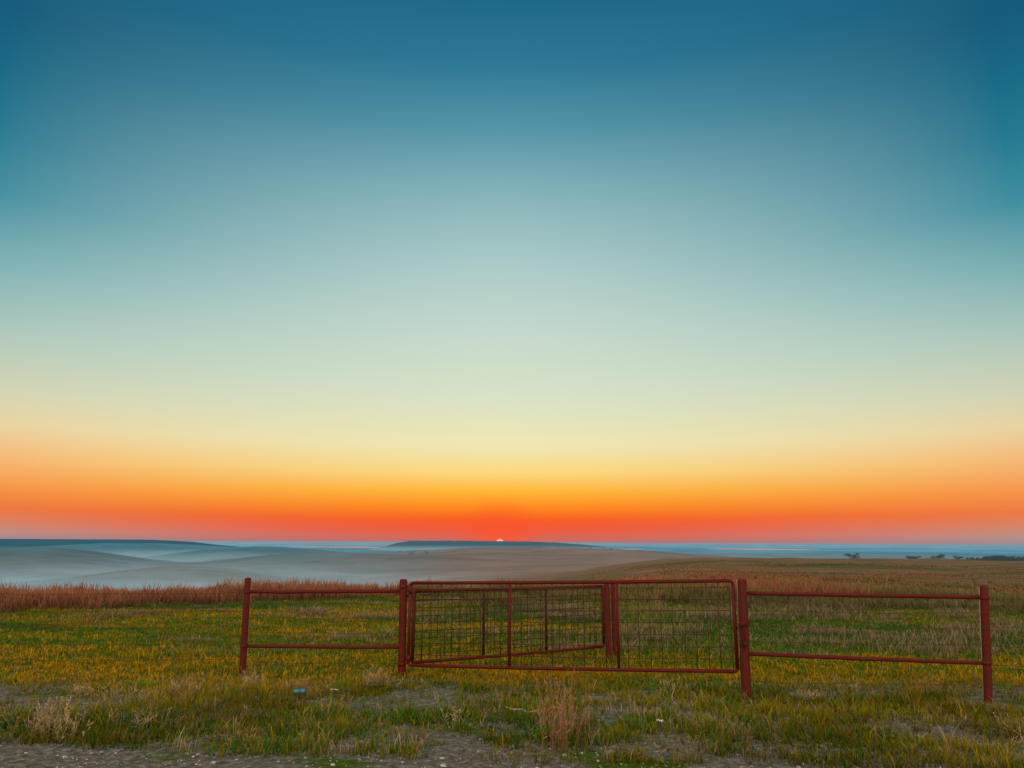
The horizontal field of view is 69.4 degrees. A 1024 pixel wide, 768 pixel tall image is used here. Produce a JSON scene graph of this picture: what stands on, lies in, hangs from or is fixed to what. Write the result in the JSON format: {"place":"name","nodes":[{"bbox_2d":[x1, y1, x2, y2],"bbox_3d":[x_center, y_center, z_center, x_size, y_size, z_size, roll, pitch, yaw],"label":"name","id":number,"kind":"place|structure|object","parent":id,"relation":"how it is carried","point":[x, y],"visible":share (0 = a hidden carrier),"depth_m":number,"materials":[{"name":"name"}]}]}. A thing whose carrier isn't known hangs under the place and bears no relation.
{"place":"outdoors","nodes":[
{"label":"outdoors","id":0,"kind":"place"},
{"bbox_2d":[0,539,234,547],"bbox_3d":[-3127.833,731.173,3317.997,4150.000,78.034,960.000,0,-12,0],"label":"flat topped hill","id":1,"kind":"structure","parent":0,"point":[8,543],"depth_m":3105.28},
{"bbox_2d":[321,547,378,547],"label":"distant lake","id":2,"kind":"structure","parent":0,"point":[349,547],"depth_m":5322.06,"materials":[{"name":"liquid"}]},
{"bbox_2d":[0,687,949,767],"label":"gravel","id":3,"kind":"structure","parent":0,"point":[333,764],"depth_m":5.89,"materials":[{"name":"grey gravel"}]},
{"bbox_2d":[368,541,643,549],"bbox_3d":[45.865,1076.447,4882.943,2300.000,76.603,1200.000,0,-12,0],"label":"flat topped hill","id":4,"kind":"structure","parent":0,"point":[422,545],"depth_m":4553.69,"materials":[{"name":"grey"}]},
{"bbox_2d":[0,588,1023,767],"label":"grass","id":5,"kind":"structure","parent":0,"point":[825,723],"depth_m":8.41,"materials":[{"name":"green plant"}]},
{"bbox_2d":[0,541,1023,767],"bbox_3d":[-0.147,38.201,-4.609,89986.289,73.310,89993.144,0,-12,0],"label":"ground","id":6,"kind":"structure","parent":0,"point":[117,566],"depth_m":15.44,"materials":[{"name":"green plant"}]},
{"bbox_2d":[0,711,54,742],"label":"dry weed","id":7,"kind":"object","parent":6,"relation":"on","point":[29,727],"visible":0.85,"depth_m":6.45,"materials":[{"name":"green plant"}]},
{"bbox_2d":[22,695,73,740],"bbox_3d":[-4.130,2.943,6.528,0.405,0.322,0.557,4,-13,-18],"label":"dry weed","id":8,"kind":"object","parent":6,"relation":"on","point":[48,717],"visible":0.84,"depth_m":6.62,"materials":[{"name":"beige plant"}]},
{"bbox_2d":[23,705,119,742],"bbox_3d":[-3.944,2.987,6.528,0.738,0.239,0.548,0,-12,0],"label":"dry weed","id":9,"kind":"object","parent":6,"relation":"on","point":[65,719],"visible":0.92,"depth_m":6.48,"materials":[{"name":"beige plant"}]},
{"bbox_2d":[62,682,109,698],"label":"dry weed","id":10,"kind":"object","parent":6,"relation":"on","point":[83,690],"visible":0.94,"depth_m":8.07,"materials":[{"name":"beige plant"}]},
{"bbox_2d":[96,683,148,702],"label":"dry weed","id":11,"kind":"object","parent":6,"relation":"on","point":[114,692],"visible":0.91,"depth_m":7.91,"materials":[{"name":"beige plant"}]},
{"bbox_2d":[126,678,156,687],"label":"dry weed","id":12,"kind":"object","parent":6,"relation":"on","point":[145,685],"visible":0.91,"depth_m":8.65,"materials":[{"name":"green plant"}]},
{"bbox_2d":[128,689,165,705],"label":"dry weed","id":13,"kind":"object","parent":6,"relation":"on","point":[139,695],"visible":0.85,"depth_m":7.64,"materials":[{"name":"beige plant"}]},
{"bbox_2d":[131,703,171,731],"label":"dry weed","id":14,"kind":"object","parent":6,"relation":"on","point":[145,720],"visible":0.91,"depth_m":6.76,"materials":[{"name":"beige plant"}]},
{"bbox_2d":[165,685,196,702],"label":"dry weed","id":15,"kind":"object","parent":6,"relation":"on","point":[174,692],"visible":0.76,"depth_m":8.08,"materials":[{"name":"beige plant"}]},
{"bbox_2d":[169,679,196,690],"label":"dry weed","id":16,"kind":"object","parent":6,"relation":"on","point":[183,683],"visible":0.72,"depth_m":8.43,"materials":[{"name":"beige plant"}]},
{"bbox_2d":[169,673,220,694],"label":"dry weed","id":17,"kind":"object","parent":6,"relation":"on","point":[187,684],"visible":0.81,"depth_m":8.28,"materials":[{"name":"beige plant"}]},
{"bbox_2d":[220,683,237,700],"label":"dry weed","id":18,"kind":"object","parent":6,"relation":"on","point":[231,691],"visible":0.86,"depth_m":7.96,"materials":[{"name":"green plant"}]},
{"bbox_2d":[221,725,256,746],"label":"dry weed","id":19,"kind":"object","parent":6,"relation":"on","point":[255,728],"visible":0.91,"depth_m":6.29,"materials":[{"name":"beige plant"}]},
{"bbox_2d":[239,578,251,676],"bbox_3d":[-3.454,3.259,9.549,0.112,1.467,0.096,0,-12,0],"label":"fence post","id":20,"kind":"object","parent":6,"relation":"on","point":[245,621],"visible":0.89,"depth_m":9.54,"materials":[{"name":"red metal"}]},
{"bbox_2d":[0,592,243,661],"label":"barbed wire fence","id":21,"kind":"object","parent":20,"relation":"attached to","point":[75,627],"visible":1,"depth_m":9.62,"materials":[{"name":"metal"}]},
{"bbox_2d":[242,589,399,664],"bbox_3d":[-2.429,3.116,9.508,2.069,0.929,0.089,0,-12,3],"label":"pipe fence","id":22,"kind":"object","parent":20,"relation":"attached to","point":[326,646],"visible":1,"depth_m":9.49,"materials":[{"name":"red metal"}]},
{"bbox_2d":[219,662,278,689],"bbox_3d":[-3.075,3.434,8.674,0.503,0.288,0.490,-5,-13,24],"label":"dry weed","id":23,"kind":"object","parent":6,"relation":"on","point":[255,677],"visible":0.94,"depth_m":8.68,"materials":[{"name":"beige plant"}]},
{"bbox_2d":[269,678,313,693],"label":"dry weed","id":24,"kind":"object","parent":6,"relation":"on","point":[291,686],"visible":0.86,"depth_m":8.36,"materials":[{"name":"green plant"}]},
{"bbox_2d":[294,689,304,693],"bbox_3d":[-2.363,3.418,8.217,0.120,0.051,0.064,4,-13,-17],"label":"crushed can","id":25,"kind":"object","parent":6,"relation":"on","point":[297,690],"visible":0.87,"depth_m":8.20,"materials":[{"name":"blue paint"}]},
{"bbox_2d":[289,676,310,688],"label":"dry weed","id":26,"kind":"object","parent":6,"relation":"on","point":[305,682],"visible":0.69,"depth_m":8.47,"materials":[{"name":"beige plant"}]},
{"bbox_2d":[329,681,349,694],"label":"dry weed","id":27,"kind":"object","parent":6,"relation":"on","point":[336,684],"visible":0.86,"depth_m":8.37,"materials":[{"name":"green plant"}]},
{"bbox_2d":[322,695,359,708],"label":"dry weed","id":28,"kind":"object","parent":6,"relation":"on","point":[340,700],"visible":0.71,"depth_m":7.64,"materials":[{"name":"beige plant"}]},
{"bbox_2d":[361,663,387,686],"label":"dry weed","id":29,"kind":"object","parent":6,"relation":"on","point":[372,677],"visible":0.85,"depth_m":8.73,"materials":[{"name":"beige plant"}]},
{"bbox_2d":[366,675,388,688],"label":"dry weed","id":30,"kind":"object","parent":6,"relation":"on","point":[380,682],"visible":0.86,"depth_m":8.65,"materials":[{"name":"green plant"}]},
{"bbox_2d":[370,704,410,718],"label":"dry weed","id":31,"kind":"object","parent":6,"relation":"on","point":[387,711],"visible":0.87,"depth_m":7.19,"materials":[{"name":"green plant"}]},
{"bbox_2d":[380,674,412,688],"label":"dry weed","id":32,"kind":"object","parent":6,"relation":"on","point":[393,682],"visible":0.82,"depth_m":8.77,"materials":[{"name":"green plant"}]},
{"bbox_2d":[397,579,407,677],"bbox_3d":[-1.405,3.249,9.454,0.126,1.463,0.112,0,-12,0],"label":"fence post","id":33,"kind":"object","parent":6,"relation":"on","point":[403,586],"visible":0.91,"depth_m":9.44,"materials":[{"name":"red metal"}]},
{"bbox_2d":[411,585,604,663],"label":"pipe gate","id":34,"kind":"structure","parent":33,"relation":"attached to","point":[483,620],"depth_m":10.19,"materials":[{"name":"red metal"}]},
{"bbox_2d":[404,579,738,672],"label":"pipe gate","id":35,"kind":"structure","parent":33,"relation":"attached to","point":[410,591],"depth_m":8.86,"materials":[{"name":"red metal"}]},
{"bbox_2d":[383,724,442,744],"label":"dry weed","id":36,"kind":"object","parent":6,"relation":"on","point":[412,735],"visible":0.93,"depth_m":6.42,"materials":[{"name":"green plant"}]},
{"bbox_2d":[433,704,470,725],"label":"dry weed","id":37,"kind":"object","parent":6,"relation":"on","point":[454,718],"visible":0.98,"depth_m":6.98,"materials":[{"name":"beige plant"}]},
{"bbox_2d":[492,687,513,705],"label":"dry weed","id":38,"kind":"object","parent":6,"relation":"on","point":[498,696],"visible":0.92,"depth_m":7.73,"materials":[{"name":"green plant"}]},
{"bbox_2d":[399,545,612,554],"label":"hillside treeline","id":39,"kind":"object","parent":6,"relation":"on","point":[426,553],"visible":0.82,"depth_m":1179.28,"materials":[{"name":"green plant"}]},
{"bbox_2d":[3,596,1023,659],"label":"dry grass clumps","id":40,"kind":"object","parent":6,"relation":"on","point":[893,617],"visible":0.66,"depth_m":14.38,"materials":[{"name":"plant"}]},
{"bbox_2d":[531,676,553,730],"bbox_3d":[0.279,2.932,6.747,0.206,0.469,0.354,0,-12,0],"label":"dry weed","id":41,"kind":"object","parent":6,"relation":"on","point":[539,720],"visible":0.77,"depth_m":6.75,"materials":[{"name":"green plant"}]},
{"bbox_2d":[524,717,571,743],"bbox_3d":[0.319,3.035,6.514,0.386,0.170,0.450,3,-12,-11],"label":"dry weed","id":42,"kind":"object","parent":6,"relation":"on","point":[543,729],"visible":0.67,"depth_m":6.45,"materials":[{"name":"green plant"}]},
{"bbox_2d":[536,665,594,753],"bbox_3d":[0.444,2.706,6.179,0.403,0.675,0.354,6,-13,-24],"label":"dry weed","id":43,"kind":"object","parent":6,"relation":"on","point":[561,724],"visible":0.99,"depth_m":6.15,"materials":[{"name":"brown plant"}]},
{"bbox_2d":[554,673,590,744],"bbox_3d":[0.530,2.812,6.475,0.350,0.592,0.428,0,-12,0],"label":"dry weed","id":44,"kind":"object","parent":6,"relation":"on","point":[573,723],"visible":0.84,"depth_m":6.42,"materials":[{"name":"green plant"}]},
{"bbox_2d":[558,707,596,732],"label":"dry weed","id":45,"kind":"object","parent":6,"relation":"on","point":[587,719],"visible":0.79,"depth_m":6.76,"materials":[{"name":"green plant"}]},
{"bbox_2d":[604,584,611,659],"bbox_3d":[1.402,3.604,10.788,0.096,1.343,0.084,0,-12,0],"label":"fence post","id":46,"kind":"object","parent":6,"relation":"on","point":[608,618],"visible":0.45,"depth_m":10.79,"materials":[{"name":"red metal"}]},
{"bbox_2d":[611,584,615,655],"bbox_3d":[1.546,3.703,11.227,0.060,1.332,0.060,0,-12,0],"label":"fence post","id":47,"kind":"object","parent":6,"relation":"on","point":[613,619],"visible":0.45,"depth_m":11.23,"materials":[{"name":"red metal"}]},
{"bbox_2d":[603,672,639,686],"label":"dry weed","id":48,"kind":"object","parent":6,"relation":"on","point":[619,679],"visible":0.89,"depth_m":8.81,"materials":[{"name":"green plant"}]},
{"bbox_2d":[633,674,677,696],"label":"dry weed","id":49,"kind":"object","parent":6,"relation":"on","point":[650,683],"visible":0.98,"depth_m":8.25,"materials":[{"name":"green plant"}]},
{"bbox_2d":[653,579,672,613],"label":"dry weed","id":50,"kind":"object","parent":6,"relation":"on","point":[657,595],"visible":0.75,"depth_m":17.86,"materials":[{"name":"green plant"}]},
{"bbox_2d":[652,679,695,692],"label":"dry weed","id":51,"kind":"object","parent":6,"relation":"on","point":[666,682],"visible":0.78,"depth_m":8.56,"materials":[{"name":"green plant"}]},
{"bbox_2d":[654,732,717,766],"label":"dry weed","id":52,"kind":"object","parent":6,"relation":"on","point":[690,748],"visible":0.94,"depth_m":5.88,"materials":[{"name":"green plant"}]},
{"bbox_2d":[676,711,715,727],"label":"dry weed","id":53,"kind":"object","parent":6,"relation":"on","point":[690,720],"visible":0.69,"depth_m":6.89,"materials":[{"name":"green plant"}]},
{"bbox_2d":[689,712,730,725],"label":"dry weed","id":54,"kind":"object","parent":6,"relation":"on","point":[709,715],"visible":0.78,"depth_m":6.89,"materials":[{"name":"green plant"}]},
{"bbox_2d":[703,697,737,708],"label":"dry weed","id":55,"kind":"object","parent":6,"relation":"on","point":[725,702],"visible":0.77,"depth_m":7.67,"materials":[{"name":"green plant"}]},
{"bbox_2d":[704,729,741,758],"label":"dry weed","id":56,"kind":"object","parent":6,"relation":"on","point":[719,744],"visible":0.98,"depth_m":6.01,"materials":[{"name":"green plant"}]},
{"bbox_2d":[721,715,753,743],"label":"dry weed","id":57,"kind":"object","parent":6,"relation":"on","point":[738,728],"visible":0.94,"depth_m":6.38,"materials":[{"name":"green plant"}]},
{"bbox_2d":[737,579,750,698],"bbox_3d":[2.609,2.980,8.296,0.139,1.538,0.121,0,-12,0],"label":"fence post","id":58,"kind":"object","parent":6,"relation":"on","point":[745,674],"visible":0.87,"depth_m":8.29,"materials":[{"name":"red metal"}]},
{"bbox_2d":[737,621,749,646],"bbox_3d":[2.611,2.808,8.320,0.155,0.272,0.180,0,-12,0],"label":"lock chain","id":59,"kind":"object","parent":58,"relation":"attached to","point":[744,644],"visible":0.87,"depth_m":8.24,"materials":[{"name":"metal"}]},
{"bbox_2d":[790,688,834,701],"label":"dry weed","id":60,"kind":"object","parent":6,"relation":"on","point":[809,691],"visible":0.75,"depth_m":8.08,"materials":[{"name":"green plant"}]},
{"bbox_2d":[815,678,859,697],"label":"dry weed","id":61,"kind":"object","parent":6,"relation":"on","point":[840,684],"visible":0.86,"depth_m":8.33,"materials":[{"name":"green plant"}]},
{"bbox_2d":[815,687,862,708],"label":"dry weed","id":62,"kind":"object","parent":6,"relation":"on","point":[840,701],"visible":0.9,"depth_m":7.71,"materials":[{"name":"green plant"}]},
{"bbox_2d":[836,679,860,692],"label":"dry weed","id":63,"kind":"object","parent":6,"relation":"on","point":[857,686],"visible":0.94,"depth_m":8.63,"materials":[{"name":"beige plant"}]},
{"bbox_2d":[855,726,908,750],"bbox_3d":[3.216,3.028,6.405,0.436,0.164,0.364,-9,-15,37],"label":"dry weed","id":64,"kind":"object","parent":6,"relation":"on","point":[887,731],"visible":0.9,"depth_m":6.38,"materials":[{"name":"green plant"}]},
{"bbox_2d":[906,674,954,692],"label":"dry weed","id":65,"kind":"object","parent":6,"relation":"on","point":[932,683],"visible":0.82,"depth_m":8.56,"materials":[{"name":"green plant"}]},
{"bbox_2d":[843,553,1023,560],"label":"distant treeline","id":66,"kind":"object","parent":6,"relation":"on","point":[993,557],"visible":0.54,"depth_m":339.31,"materials":[{"name":"green plant"}]},
{"bbox_2d":[979,585,992,703],"bbox_3d":[5.198,2.976,8.103,0.219,1.490,0.103,0,-12,0],"label":"fence post","id":67,"kind":"object","parent":6,"relation":"on","point":[984,599],"visible":0.89,"depth_m":8.10,"materials":[{"name":"red metal"}]},
{"bbox_2d":[747,591,989,685],"bbox_3d":[3.928,2.821,8.209,2.654,0.983,0.091,-1,-12,4],"label":"pipe fence","id":68,"kind":"object","parent":67,"relation":"attached to","point":[882,659],"visible":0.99,"depth_m":8.23,"materials":[{"name":"red metal"}]},
{"bbox_2d":[989,606,1023,686],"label":"barbed wire fence","id":69,"kind":"object","parent":67,"relation":"attached to","point":[1003,646],"visible":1,"depth_m":8.11,"materials":[{"name":"grey metal"}]},
{"bbox_2d":[993,679,1021,692],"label":"dry weed","id":70,"kind":"object","parent":6,"relation":"on","point":[1005,685],"visible":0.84,"depth_m":8.49,"materials":[{"name":"green plant"}]},
{"bbox_2d":[993,712,1023,735],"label":"dry weed","id":71,"kind":"object","parent":6,"relation":"on","point":[1018,723],"visible":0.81,"depth_m":6.72,"materials":[{"name":"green plant"}]},
{"bbox_2d":[1002,727,1023,748],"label":"dry weed","id":72,"kind":"object","parent":6,"relation":"on","point":[1014,735],"visible":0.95,"depth_m":6.22,"materials":[{"name":"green plant"}]},
{"bbox_2d":[0,560,1023,613],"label":"tall dry grass","id":73,"kind":"structure","parent":0,"point":[755,582],"depth_m":22.26,"materials":[{"name":"brown plant"}]},
{"bbox_2d":[0,0,1023,543],"label":"sky","id":74,"kind":"structure","parent":0,"point":[575,271],"materials":[{"name":"blue"}]},
{"bbox_2d":[740,549,817,549],"bbox_3d":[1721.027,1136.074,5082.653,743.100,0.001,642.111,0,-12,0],"label":"distant lake","id":75,"kind":"structure","parent":0,"point":[778,549],"depth_m":4950.13,"materials":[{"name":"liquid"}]}
]}

